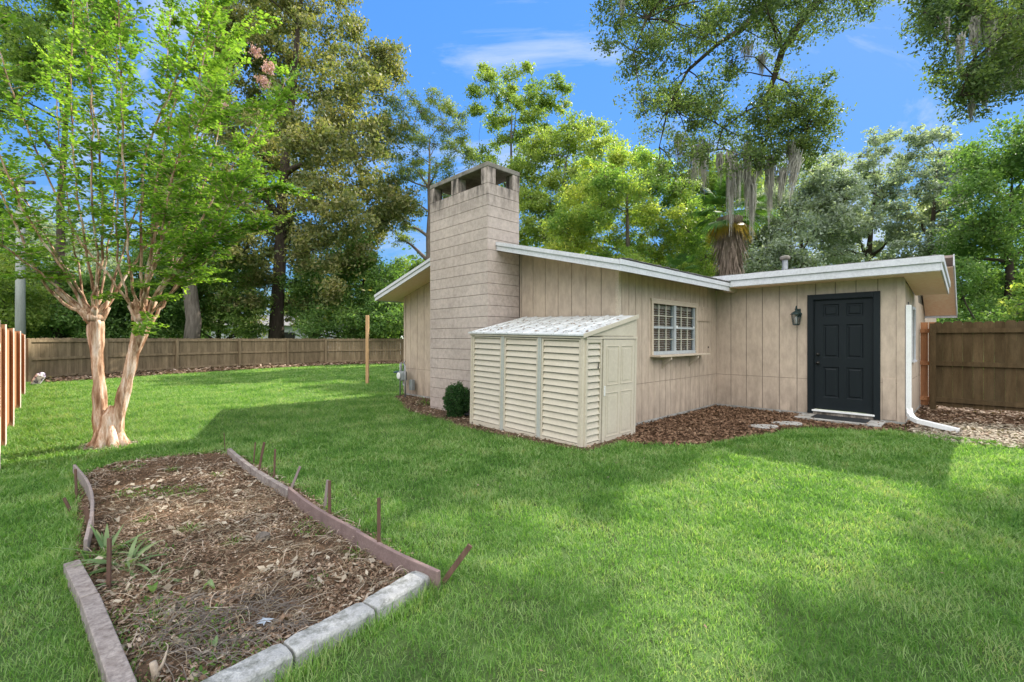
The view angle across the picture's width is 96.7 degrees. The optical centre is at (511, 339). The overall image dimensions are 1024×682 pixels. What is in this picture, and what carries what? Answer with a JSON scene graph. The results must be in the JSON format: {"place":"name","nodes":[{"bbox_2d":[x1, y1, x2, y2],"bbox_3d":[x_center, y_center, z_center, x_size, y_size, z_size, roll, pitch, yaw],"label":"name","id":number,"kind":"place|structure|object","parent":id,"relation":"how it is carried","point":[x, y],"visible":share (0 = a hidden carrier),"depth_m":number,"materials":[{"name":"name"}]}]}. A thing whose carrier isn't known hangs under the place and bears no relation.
{"place":"outdoors","nodes":[
{"label":"outdoors","id":0,"kind":"place"},
{"bbox_2d":[71,451,409,681],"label":"wood mulch","id":1,"kind":"object","parent":0,"point":[145,572],"visible":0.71,"depth_m":3.12,"materials":[{"name":"brown wood"}]},
{"bbox_2d":[74,469,77,498],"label":"wooden stake","id":2,"kind":"object","parent":1,"relation":"on","point":[75,482],"visible":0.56,"depth_m":4.09,"materials":[{"name":"wood"}]},
{"bbox_2d":[73,464,93,553],"bbox_3d":[-3.682,1.385,3.925,2.548,0.130,0.102,0,0,45],"label":"edging plank","id":3,"kind":"object","parent":1,"relation":"on","point":[84,483],"visible":0.73,"depth_m":3.73,"materials":[{"name":"wood"}]},
{"bbox_2d":[43,541,127,580],"bbox_3d":[-2.718,1.395,2.905,0.463,0.110,0.478,0,0,40],"label":"strappy plant","id":4,"kind":"object","parent":1,"relation":"on","point":[86,556],"visible":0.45,"depth_m":2.94,"materials":[{"name":"green plant"}]},
{"bbox_2d":[83,506,89,527],"bbox_3d":[-3.117,1.355,3.347,0.060,0.246,0.013,0,0,0],"label":"wooden stake","id":5,"kind":"object","parent":1,"relation":"on","point":[86,513],"visible":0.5,"depth_m":3.34,"materials":[{"name":"brown wood"}]},
{"bbox_2d":[39,523,156,572],"bbox_3d":[-2.691,1.361,3.044,0.583,0.178,0.605,0,0,0],"label":"bromeliad","id":6,"kind":"object","parent":1,"relation":"on","point":[102,540],"visible":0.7,"depth_m":3.14,"materials":[{"name":"green plant"}]},
{"bbox_2d":[106,538,111,588],"bbox_3d":[-2.329,1.318,2.630,0.026,0.336,0.012,0,0,0],"label":"wooden stake","id":7,"kind":"object","parent":1,"relation":"on","point":[109,563],"visible":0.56,"depth_m":2.62,"materials":[{"name":"brown wood"}]},
{"bbox_2d":[53,533,167,585],"bbox_3d":[-2.454,1.369,2.902,0.602,0.163,0.509,0,0,0],"label":"bromeliad","id":8,"kind":"object","parent":1,"relation":"on","point":[132,551],"visible":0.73,"depth_m":2.89,"materials":[{"name":"green plant"}]},
{"bbox_2d":[113,516,119,523],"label":"dead leaf","id":9,"kind":"object","parent":1,"relation":"on","point":[117,520],"visible":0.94,"depth_m":3.54,"materials":[{"name":"beige plant"}]},
{"bbox_2d":[58,554,199,610],"bbox_3d":[-2.216,1.431,2.741,0.713,0.038,0.705,0,0,0],"label":"strappy plant","id":10,"kind":"object","parent":1,"relation":"on","point":[144,569],"visible":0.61,"depth_m":2.73,"materials":[{"name":"green plant"}]},
{"bbox_2d":[124,582,134,592],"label":"dead leaf","id":11,"kind":"object","parent":1,"relation":"on","point":[128,585],"visible":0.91,"depth_m":2.58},
{"bbox_2d":[131,512,154,522],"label":"grass tuft","id":12,"kind":"object","parent":1,"relation":"on","point":[145,520],"visible":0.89,"depth_m":3.61,"materials":[{"name":"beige plant"}]},
{"bbox_2d":[147,581,157,594],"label":"dead leaf","id":13,"kind":"object","parent":1,"relation":"on","point":[154,588],"visible":0.88,"depth_m":2.57,"materials":[{"name":"green plant"}]},
{"bbox_2d":[138,608,168,627],"bbox_3d":[-1.813,1.413,2.291,0.175,0.054,0.182,0,0,0],"label":"grass tuft","id":14,"kind":"object","parent":1,"relation":"on","point":[154,617],"visible":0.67,"depth_m":2.33,"materials":[{"name":"green plant"}]},
{"bbox_2d":[149,650,167,680],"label":"cut stump","id":15,"kind":"object","parent":1,"relation":"on","point":[155,668],"visible":0.93,"depth_m":1.93,"materials":[{"name":"beige wood"}]},
{"bbox_2d":[161,592,206,613],"bbox_3d":[-1.772,1.429,2.461,0.033,0.033,0.226,0,0,25],"label":"fallen stick","id":16,"kind":"object","parent":1,"relation":"on","point":[177,607],"visible":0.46,"depth_m":2.50,"materials":[{"name":"brown wood"}]},
{"bbox_2d":[173,520,202,533],"bbox_3d":[-2.418,1.411,3.419,0.242,0.058,0.227,0,0,0],"label":"grass tuft","id":17,"kind":"object","parent":1,"relation":"on","point":[190,526],"visible":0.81,"depth_m":3.44,"materials":[{"name":"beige plant"}]},
{"bbox_2d":[193,569,203,581],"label":"dead leaf","id":18,"kind":"object","parent":1,"relation":"on","point":[197,571],"visible":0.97,"depth_m":2.72,"materials":[{"name":"beige plant"}]},
{"bbox_2d":[202,579,214,589],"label":"dead leaf","id":19,"kind":"object","parent":1,"relation":"on","point":[211,582],"visible":0.91,"depth_m":2.61,"materials":[{"name":"green plant"}]},
{"bbox_2d":[208,635,217,646],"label":"dead leaf","id":20,"kind":"object","parent":1,"relation":"on","point":[215,641],"visible":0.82,"depth_m":2.11,"materials":[{"name":"green plant"}]},
{"bbox_2d":[120,571,327,681],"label":"dead vines","id":21,"kind":"object","parent":1,"relation":"on","point":[226,622],"visible":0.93,"depth_m":2.26,"materials":[{"name":"brown plant"}]},
{"bbox_2d":[220,533,245,545],"bbox_3d":[-1.952,1.413,3.202,0.177,0.054,0.186,0,0,0],"label":"grass tuft","id":22,"kind":"object","parent":1,"relation":"on","point":[232,540],"visible":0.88,"depth_m":3.22,"materials":[{"name":"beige plant"}]},
{"bbox_2d":[64,450,404,681],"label":"dead leaves","id":23,"kind":"object","parent":1,"relation":"on","point":[137,582],"depth_m":2.91,"materials":[{"name":"brown plant"}]},
{"bbox_2d":[79,450,406,681],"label":"bed twigs","id":24,"kind":"object","parent":1,"relation":"on","point":[204,550],"visible":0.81,"depth_m":3.06,"materials":[{"name":"brown wood"}]},
{"bbox_2d":[256,617,273,625],"bbox_3d":[-1.234,1.400,2.269,0.086,0.020,0.061,0,0,0],"label":"paper scrap","id":25,"kind":"object","parent":24,"relation":"on","point":[261,621],"visible":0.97,"depth_m":2.26,"materials":[{"name":"white paper"}]},
{"bbox_2d":[214,576,272,595],"bbox_3d":[-1.551,1.430,2.646,0.317,0.014,0.016,0,0,-42],"label":"fallen stick","id":26,"kind":"object","parent":1,"relation":"on","point":[241,586],"visible":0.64,"depth_m":2.63,"materials":[{"name":"brown wood"}]},
{"bbox_2d":[94,482,406,665],"bbox_3d":[-2.115,1.397,3.338,3.180,0.070,1.456,0,0,45],"label":"dry straw","id":27,"kind":"object","parent":1,"relation":"on","point":[207,533],"visible":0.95,"depth_m":2.90,"materials":[{"name":"beige plant"}]},
{"bbox_2d":[95,452,407,681],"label":"bed weeds","id":28,"kind":"object","parent":1,"relation":"on","point":[200,668],"visible":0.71,"depth_m":2.34,"materials":[{"name":"green plant"}]},
{"bbox_2d":[248,590,260,603],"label":"dead leaf","id":29,"kind":"object","parent":1,"relation":"on","point":[256,593],"visible":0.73,"depth_m":2.49,"materials":[{"name":"brown plant"}]},
{"bbox_2d":[253,442,255,461],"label":"wooden stake","id":30,"kind":"object","parent":1,"relation":"on","point":[254,451],"visible":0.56,"depth_m":5.23,"materials":[{"name":"brown wood"}]},
{"bbox_2d":[227,448,287,497],"bbox_3d":[-2.781,1.405,4.884,0.075,0.090,2.152,0,0,-44],"label":"edging plank","id":31,"kind":"object","parent":1,"relation":"on","point":[261,476],"visible":0.73,"depth_m":4.64,"materials":[{"name":"grey wood"}]},
{"bbox_2d":[258,442,264,469],"bbox_3d":[-2.615,1.283,4.729,0.103,0.428,0.012,0,0,0],"label":"wooden stake","id":32,"kind":"object","parent":1,"relation":"on","point":[261,456],"visible":0.56,"depth_m":4.72,"materials":[{"name":"brown wood"}]},
{"bbox_2d":[255,531,269,541],"bbox_3d":[-1.789,1.420,3.273,0.097,0.060,0.098,0,0,0],"label":"bark chunk","id":33,"kind":"object","parent":1,"relation":"on","point":[262,535],"visible":0.8,"depth_m":3.25,"materials":[{"name":"brown wood"}]},
{"bbox_2d":[273,449,275,478],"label":"wooden stake","id":34,"kind":"object","parent":1,"relation":"on","point":[274,465],"visible":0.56,"depth_m":4.64,"materials":[{"name":"brown wood"}]},
{"bbox_2d":[290,466,300,487],"bbox_3d":[-2.001,1.324,4.157,0.150,0.328,0.012,0,0,0],"label":"wooden stake","id":35,"kind":"object","parent":1,"relation":"on","point":[295,477],"visible":0.56,"depth_m":4.15,"materials":[{"name":"wood"}]},
{"bbox_2d":[288,487,359,545],"bbox_3d":[-1.547,1.395,3.621,1.309,0.130,0.058,0,0,45],"label":"edging plank","id":36,"kind":"object","parent":1,"relation":"on","point":[332,522],"visible":0.66,"depth_m":3.48,"materials":[{"name":"brown wood"}]},
{"bbox_2d":[323,480,327,508],"bbox_3d":[-1.579,1.338,3.861,0.052,0.288,0.012,0,0,0],"label":"wooden stake","id":37,"kind":"object","parent":1,"relation":"on","point":[325,496],"visible":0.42,"depth_m":3.85,"materials":[{"name":"grey wood"}]},
{"bbox_2d":[328,480,330,513],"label":"wooden stake","id":38,"kind":"object","parent":1,"relation":"on","point":[329,496],"visible":0.56,"depth_m":3.48,"materials":[{"name":"brown wood"}]},
{"bbox_2d":[341,542,367,560],"bbox_3d":[-1.033,1.402,3.053,0.256,0.077,0.244,0,0,44],"label":"grass tuft","id":39,"kind":"object","parent":1,"relation":"on","point":[354,552],"visible":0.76,"depth_m":3.03,"materials":[{"name":"green plant"}]},
{"bbox_2d":[362,586,376,602],"bbox_3d":[-0.807,1.429,2.504,0.043,0.037,0.292,0,0,15],"label":"fallen stick","id":40,"kind":"object","parent":1,"relation":"on","point":[367,594],"visible":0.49,"depth_m":2.54,"materials":[{"name":"beige wood"}]},
{"bbox_2d":[377,498,380,541],"bbox_3d":[-0.874,1.271,2.988,0.022,0.457,0.012,0,0,0],"label":"wooden stake","id":41,"kind":"object","parent":1,"relation":"on","point":[378,519],"visible":0.56,"depth_m":2.98,"materials":[{"name":"brown wood"}]},
{"bbox_2d":[356,530,440,589],"bbox_3d":[-0.752,1.395,2.880,0.859,0.130,0.043,0,0,40],"label":"edging plank","id":42,"kind":"object","parent":1,"relation":"on","point":[388,554],"visible":0.66,"depth_m":2.84,"materials":[{"name":"wood"}]},
{"bbox_2d":[0,344,1023,681],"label":"lawn ground","id":43,"kind":"structure","parent":0,"point":[626,620],"depth_m":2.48,"materials":[{"name":"green plant"}]},
{"bbox_2d":[0,320,24,468],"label":"side fence","id":44,"kind":"object","parent":43,"relation":"on","point":[12,365],"visible":0.98,"depth_m":7.51,"materials":[{"name":"brown wood"}]},
{"bbox_2d":[0,198,36,252],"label":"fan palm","id":45,"kind":"object","parent":43,"relation":"on","point":[1,212],"visible":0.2,"depth_m":20.55,"materials":[{"name":"green plant"}]},
{"bbox_2d":[15,171,35,371],"bbox_3d":[-21.063,-2.800,19.500,1.200,8.701,0.331,0,0,0],"label":"utility pole","id":46,"kind":"object","parent":43,"relation":"on","point":[20,304],"visible":0.36,"depth_m":19.42,"materials":[{"name":"grey wood"}]},
{"bbox_2d":[0,248,74,337],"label":"understory tree","id":47,"kind":"object","parent":43,"relation":"on","point":[7,301],"visible":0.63,"depth_m":24.00,"materials":[{"name":"green plant"}]},
{"bbox_2d":[30,372,45,384],"bbox_3d":[-15.138,1.279,14.541,0.367,0.439,0.250,0,0,-18],"label":"pale stone","id":48,"kind":"object","parent":43,"relation":"on","point":[38,378],"visible":0.94,"depth_m":14.48,"materials":[{"name":"white stone"}]},
{"bbox_2d":[62,497,71,511],"bbox_3d":[-3.636,1.385,3.735,0.100,0.173,0.012,0,0,0],"label":"wooden stake","id":49,"kind":"object","parent":43,"relation":"on","point":[66,503],"visible":0.56,"depth_m":3.73,"materials":[{"name":"brown wood"}]},
{"bbox_2d":[1,207,133,286],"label":"mossy tree","id":50,"kind":"object","parent":43,"relation":"on","point":[110,263],"visible":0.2,"depth_m":33.80,"materials":[{"name":"green plant"}]},
{"bbox_2d":[0,0,141,338],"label":"vine draped tree","id":51,"kind":"object","parent":43,"relation":"on","point":[16,53],"visible":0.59,"depth_m":24.34,"materials":[{"name":"green plant"}]},
{"bbox_2d":[63,559,97,607],"bbox_3d":[-2.484,1.407,2.615,0.575,0.085,0.075,0,0,39],"label":"edging timber","id":52,"kind":"object","parent":43,"relation":"on","point":[80,584],"visible":0.7,"depth_m":2.57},
{"bbox_2d":[26,252,137,338],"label":"understory tree","id":53,"kind":"object","parent":43,"relation":"on","point":[68,321],"visible":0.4,"depth_m":25.97,"materials":[{"name":"green plant"}]},
{"bbox_2d":[76,439,138,450],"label":"root mulch","id":54,"kind":"object","parent":43,"relation":"on","point":[131,441],"visible":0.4,"depth_m":6.01,"materials":[{"name":"brown wood"}]},
{"bbox_2d":[80,593,136,681],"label":"edging timber","id":55,"kind":"object","parent":43,"relation":"on","point":[111,659],"visible":0.98,"depth_m":2.05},
{"bbox_2d":[88,234,218,338],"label":"understory tree","id":56,"kind":"object","parent":43,"relation":"on","point":[176,308],"visible":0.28,"depth_m":27.75,"materials":[{"name":"green plant"}]},
{"bbox_2d":[0,0,319,448],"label":"crape myrtle","id":57,"kind":"object","parent":43,"relation":"on","point":[108,424],"visible":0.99,"depth_m":5.95,"materials":[{"name":"green plant"}]},
{"bbox_2d":[127,136,229,338],"bbox_3d":[-19.171,-5.169,25.961,5.443,13.311,7.876,0,0,-29],"label":"slanting tree","id":58,"kind":"object","parent":43,"relation":"on","point":[192,329],"visible":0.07,"depth_m":25.69,"materials":[{"name":"green plant"}]},
{"bbox_2d":[26,338,403,381],"bbox_3d":[-10.500,0.723,24.007,4.262,1.555,20.648,0,0,44],"label":"wooden fence","id":59,"kind":"object","parent":43,"relation":"on","point":[57,357],"visible":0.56,"depth_m":21.44,"materials":[{"name":"brown wood"}]},
{"bbox_2d":[167,246,278,338],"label":"understory tree","id":60,"kind":"object","parent":43,"relation":"on","point":[219,327],"visible":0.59,"depth_m":29.21,"materials":[{"name":"green plant"}]},
{"bbox_2d":[44,359,403,381],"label":"fence line litter","id":61,"kind":"object","parent":43,"relation":"on","point":[148,373],"visible":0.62,"depth_m":20.57,"materials":[{"name":"brown plant"}]},
{"bbox_2d":[201,643,292,681],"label":"edging block","id":62,"kind":"structure","parent":43,"relation":"on","point":[258,666],"depth_m":1.91,"materials":[{"name":"concrete"}]},
{"bbox_2d":[211,315,346,338],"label":"neighbour house","id":63,"kind":"structure","parent":43,"relation":"on","point":[287,328],"depth_m":44.00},
{"bbox_2d":[284,332,294,338],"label":"window","id":64,"kind":"structure","parent":63,"relation":"in","point":[287,335],"depth_m":43.97,"materials":[{"name":"black glass"}]},
{"bbox_2d":[160,0,427,338],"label":"magnolia tree","id":65,"kind":"object","parent":43,"relation":"on","point":[330,129],"visible":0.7,"depth_m":30.52,"materials":[{"name":"green plant"}]},
{"bbox_2d":[284,602,374,667],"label":"edging block","id":66,"kind":"structure","parent":43,"relation":"on","point":[350,618],"depth_m":2.15,"materials":[{"name":"concrete"}]},
{"bbox_2d":[274,226,407,347],"bbox_3d":[-9.697,-3.300,30.983,12.638,9.505,10.488,0,0,0],"label":"understory tree","id":67,"kind":"object","parent":43,"relation":"on","point":[388,322],"visible":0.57,"depth_m":29.24,"materials":[{"name":"green plant"}]},
{"bbox_2d":[366,315,368,382],"bbox_3d":[-4.678,0.365,14.728,0.097,2.270,0.090,0,0,0],"label":"wooden post","id":68,"kind":"object","parent":43,"relation":"on","point":[367,348],"visible":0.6,"depth_m":14.68,"materials":[{"name":"brown wood"}]},
{"bbox_2d":[365,252,425,336],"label":"understory tree","id":69,"kind":"object","parent":43,"relation":"on","point":[399,264],"visible":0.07,"depth_m":38.36,"materials":[{"name":"green plant"}]},
{"bbox_2d":[363,571,429,622],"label":"edging block","id":70,"kind":"structure","parent":43,"relation":"on","point":[397,591],"depth_m":2.47,"materials":[{"name":"concrete"}]},
{"bbox_2d":[376,83,482,260],"bbox_3d":[-5.804,-8.667,33.258,8.294,20.257,6.366,0,0,0],"label":"pine tree","id":71,"kind":"object","parent":43,"relation":"on","point":[407,171],"visible":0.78,"depth_m":32.81,"materials":[{"name":"green plant"}]},
{"bbox_2d":[435,561,462,584],"bbox_3d":[-0.424,1.397,2.721,0.226,0.087,0.316,0,0,21],"label":"grass tuft","id":72,"kind":"object","parent":43,"relation":"on","point":[446,570],"visible":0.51,"depth_m":2.77,"materials":[{"name":"green plant"}]},
{"bbox_2d":[442,543,471,584],"bbox_3d":[-0.343,1.347,2.685,0.217,0.278,0.016,0,0,0],"label":"wooden stake","id":73,"kind":"object","parent":43,"relation":"on","point":[457,562],"visible":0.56,"depth_m":2.68,"materials":[{"name":"brown wood"}]},
{"bbox_2d":[462,58,576,187],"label":"open crowned tree","id":74,"kind":"object","parent":43,"relation":"on","point":[531,101],"visible":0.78,"depth_m":37.83,"materials":[{"name":"green plant"}]},
{"bbox_2d":[72,246,1004,348],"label":"woodland","id":75,"kind":"object","parent":43,"relation":"on","point":[409,257],"depth_m":50.40,"materials":[{"name":"green plant"}]},
{"bbox_2d":[468,314,638,446],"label":"storage shed","id":76,"kind":"structure","parent":43,"relation":"on","point":[575,387],"depth_m":6.62,"materials":[{"name":"beige plastic"}]},
{"bbox_2d":[480,317,618,332],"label":"fallen leaves","id":77,"kind":"object","parent":76,"relation":"on","point":[547,324],"visible":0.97,"depth_m":7.18,"materials":[{"name":"brown plant"}]},
{"bbox_2d":[600,339,634,441],"bbox_3d":[1.549,0.743,6.597,0.813,1.475,0.055,0,1,-44],"label":"door","id":78,"kind":"structure","parent":76,"relation":"in","point":[618,355],"depth_m":6.55,"materials":[{"name":"beige plastic"}]},
{"bbox_2d":[504,109,631,250],"bbox_3d":[3.593,-7.355,31.012,8.925,17.633,7.483,0,0,0],"label":"broadleaf tree","id":79,"kind":"object","parent":43,"relation":"on","point":[582,132],"visible":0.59,"depth_m":30.05,"materials":[{"name":"green plant"}]},
{"bbox_2d":[536,141,717,276],"bbox_3d":[6.034,-5.130,24.451,11.016,13.180,7.787,0,0,-20],"label":"broadleaf tree","id":80,"kind":"object","parent":43,"relation":"on","point":[641,213],"visible":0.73,"depth_m":22.89,"materials":[{"name":"green plant"}]},
{"bbox_2d":[374,161,959,431],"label":"house","id":81,"kind":"structure","parent":43,"relation":"on","point":[840,338],"depth_m":8.55,"materials":[{"name":"paint"}]},
{"bbox_2d":[650,298,709,368],"bbox_3d":[3.149,-0.086,8.551,2.040,1.249,0.310,0,0,-44],"label":"window","id":82,"kind":"structure","parent":81,"relation":"in","point":[693,354],"depth_m":8.50,"materials":[{"name":"paint"}]},
{"bbox_2d":[812,297,874,416],"bbox_3d":[5.980,0.310,8.239,0.108,2.070,0.930,0,0,-44],"label":"door","id":83,"kind":"structure","parent":81,"relation":"in","point":[843,328],"depth_m":8.23,"materials":[{"name":"black paint"}]},
{"bbox_2d":[912,306,916,362],"bbox_3d":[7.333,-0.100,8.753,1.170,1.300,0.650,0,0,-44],"label":"window","id":84,"kind":"structure","parent":81,"relation":"in","point":[913,308],"depth_m":8.70,"materials":[{"name":"white glass"}]},
{"bbox_2d":[664,250,699,274],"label":"fan palm","id":85,"kind":"object","parent":43,"relation":"on","point":[680,258],"visible":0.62,"depth_m":18.75,"materials":[{"name":"green plant"}]},
{"bbox_2d":[669,147,793,276],"bbox_3d":[13.604,-5.524,28.665,8.192,13.961,7.027,0,0,0],"label":"broadleaf tree","id":86,"kind":"object","parent":43,"relation":"on","point":[710,184],"visible":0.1,"depth_m":27.59,"materials":[{"name":"green plant"}]},
{"bbox_2d":[686,176,781,275],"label":"fan palm","id":87,"kind":"object","parent":43,"relation":"on","point":[728,246],"visible":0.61,"depth_m":20.04,"materials":[{"name":"green plant"}]},
{"bbox_2d":[716,147,881,274],"bbox_3d":[16.825,-4.899,26.718,10.702,12.728,7.457,0,0,0],"label":"grey green oak","id":88,"kind":"object","parent":43,"relation":"on","point":[819,221],"visible":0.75,"depth_m":25.79,"materials":[{"name":"green plant"}]},
{"bbox_2d":[586,0,1023,243],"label":"live oak","id":89,"kind":"object","parent":43,"relation":"on","point":[994,29],"visible":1,"depth_m":11.87,"materials":[{"name":"green plant"}]},
{"bbox_2d":[822,125,914,260],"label":"grey green oak","id":90,"kind":"object","parent":43,"relation":"on","point":[886,190],"visible":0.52,"depth_m":28.58,"materials":[{"name":"green plant"}]},
{"bbox_2d":[872,121,988,269],"bbox_3d":[24.463,-5.644,26.077,7.952,14.195,4.514,0,0,-15],"label":"grey green oak","id":91,"kind":"object","parent":43,"relation":"on","point":[924,220],"visible":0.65,"depth_m":25.71,"materials":[{"name":"green plant"}]},
{"bbox_2d":[926,108,1023,350],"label":"broadleaf tree","id":92,"kind":"object","parent":43,"relation":"on","point":[992,232],"visible":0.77,"depth_m":19.46,"materials":[{"name":"green plant"}]},
{"bbox_2d":[930,320,1023,411],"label":"wooden fence","id":93,"kind":"object","parent":43,"relation":"on","point":[957,364],"visible":0.97,"depth_m":8.90,"materials":[{"name":"brown wood"}]},
{"bbox_2d":[994,268,1023,321],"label":"leafy bush","id":94,"kind":"object","parent":43,"relation":"on","point":[1017,288],"visible":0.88,"depth_m":12.67,"materials":[{"name":"green plant"}]},
{"bbox_2d":[0,0,1023,332],"label":"sky","id":95,"kind":"structure","parent":0,"point":[447,39],"materials":[{"name":"blue"}]},
{"bbox_2d":[395,394,633,449],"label":"wall foot litter","id":96,"kind":"object","parent":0,"point":[504,431],"depth_m":8.09,"materials":[{"name":"brown plant"}]},
{"bbox_2d":[393,361,414,396],"bbox_3d":[-2.755,1.009,11.477,0.265,0.922,0.710,0,0,-44],"label":"gas meter","id":97,"kind":"object","parent":96,"relation":"on","point":[401,375],"visible":0.96,"depth_m":11.35,"materials":[{"name":"grey paint"}]},
{"bbox_2d":[442,381,469,417],"bbox_3d":[-1.011,1.119,8.451,0.589,0.711,0.574,0,0,0],"label":"round shrub","id":98,"kind":"object","parent":96,"relation":"on","point":[456,401],"visible":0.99,"depth_m":8.32,"materials":[{"name":"green plant"}]},
{"bbox_2d":[356,440,987,670],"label":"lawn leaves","id":99,"kind":"object","parent":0,"point":[678,561],"visible":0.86,"depth_m":3.88,"materials":[{"name":"green plant"}]},
{"bbox_2d":[616,404,903,444],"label":"mulch ground","id":100,"kind":"structure","parent":0,"point":[690,431],"depth_m":7.34,"materials":[{"name":"brown wood"}]},
{"bbox_2d":[748,424,777,428],"bbox_3d":[4.111,1.441,7.415,0.472,0.058,0.320,0,0,0],"label":"stepping stone","id":101,"kind":"object","parent":100,"relation":"on","point":[763,425],"visible":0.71,"depth_m":7.36,"materials":[{"name":"stone"}]},
{"bbox_2d":[771,421,802,425],"bbox_3d":[4.660,1.441,7.693,0.511,0.058,0.300,0,0,0],"label":"stepping stone","id":102,"kind":"object","parent":100,"relation":"on","point":[787,423],"visible":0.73,"depth_m":7.63,"materials":[{"name":"stone"}]},
{"bbox_2d":[794,413,885,427],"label":"concrete slab","id":103,"kind":"structure","parent":100,"relation":"on","point":[873,423],"depth_m":7.76,"materials":[{"name":"grey concrete"}]},
{"bbox_2d":[811,414,870,422],"bbox_3d":[5.782,1.396,8.018,0.420,0.016,0.800,0,0,-44],"label":"doormat","id":104,"kind":"object","parent":103,"relation":"on","point":[850,419],"visible":1,"depth_m":7.97,"materials":[{"name":"rubber"}]},
{"bbox_2d":[899,400,1023,445],"bbox_3d":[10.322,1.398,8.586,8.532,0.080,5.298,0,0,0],"label":"side leaf litter","id":105,"kind":"object","parent":0,"point":[955,412],"visible":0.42,"depth_m":8.14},
{"bbox_2d":[920,322,934,404],"bbox_3d":[8.629,0.510,9.438,0.055,1.720,0.245,0,0,-44],"label":"fence return","id":106,"kind":"object","parent":105,"relation":"on","point":[924,363],"visible":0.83,"depth_m":9.47,"materials":[{"name":"brown wood"}]},
{"bbox_2d":[908,422,1023,447],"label":"pale wood chips","id":107,"kind":"object","parent":105,"relation":"on","point":[977,430],"visible":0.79,"depth_m":6.87,"materials":[{"name":"beige wood"}]}
]}

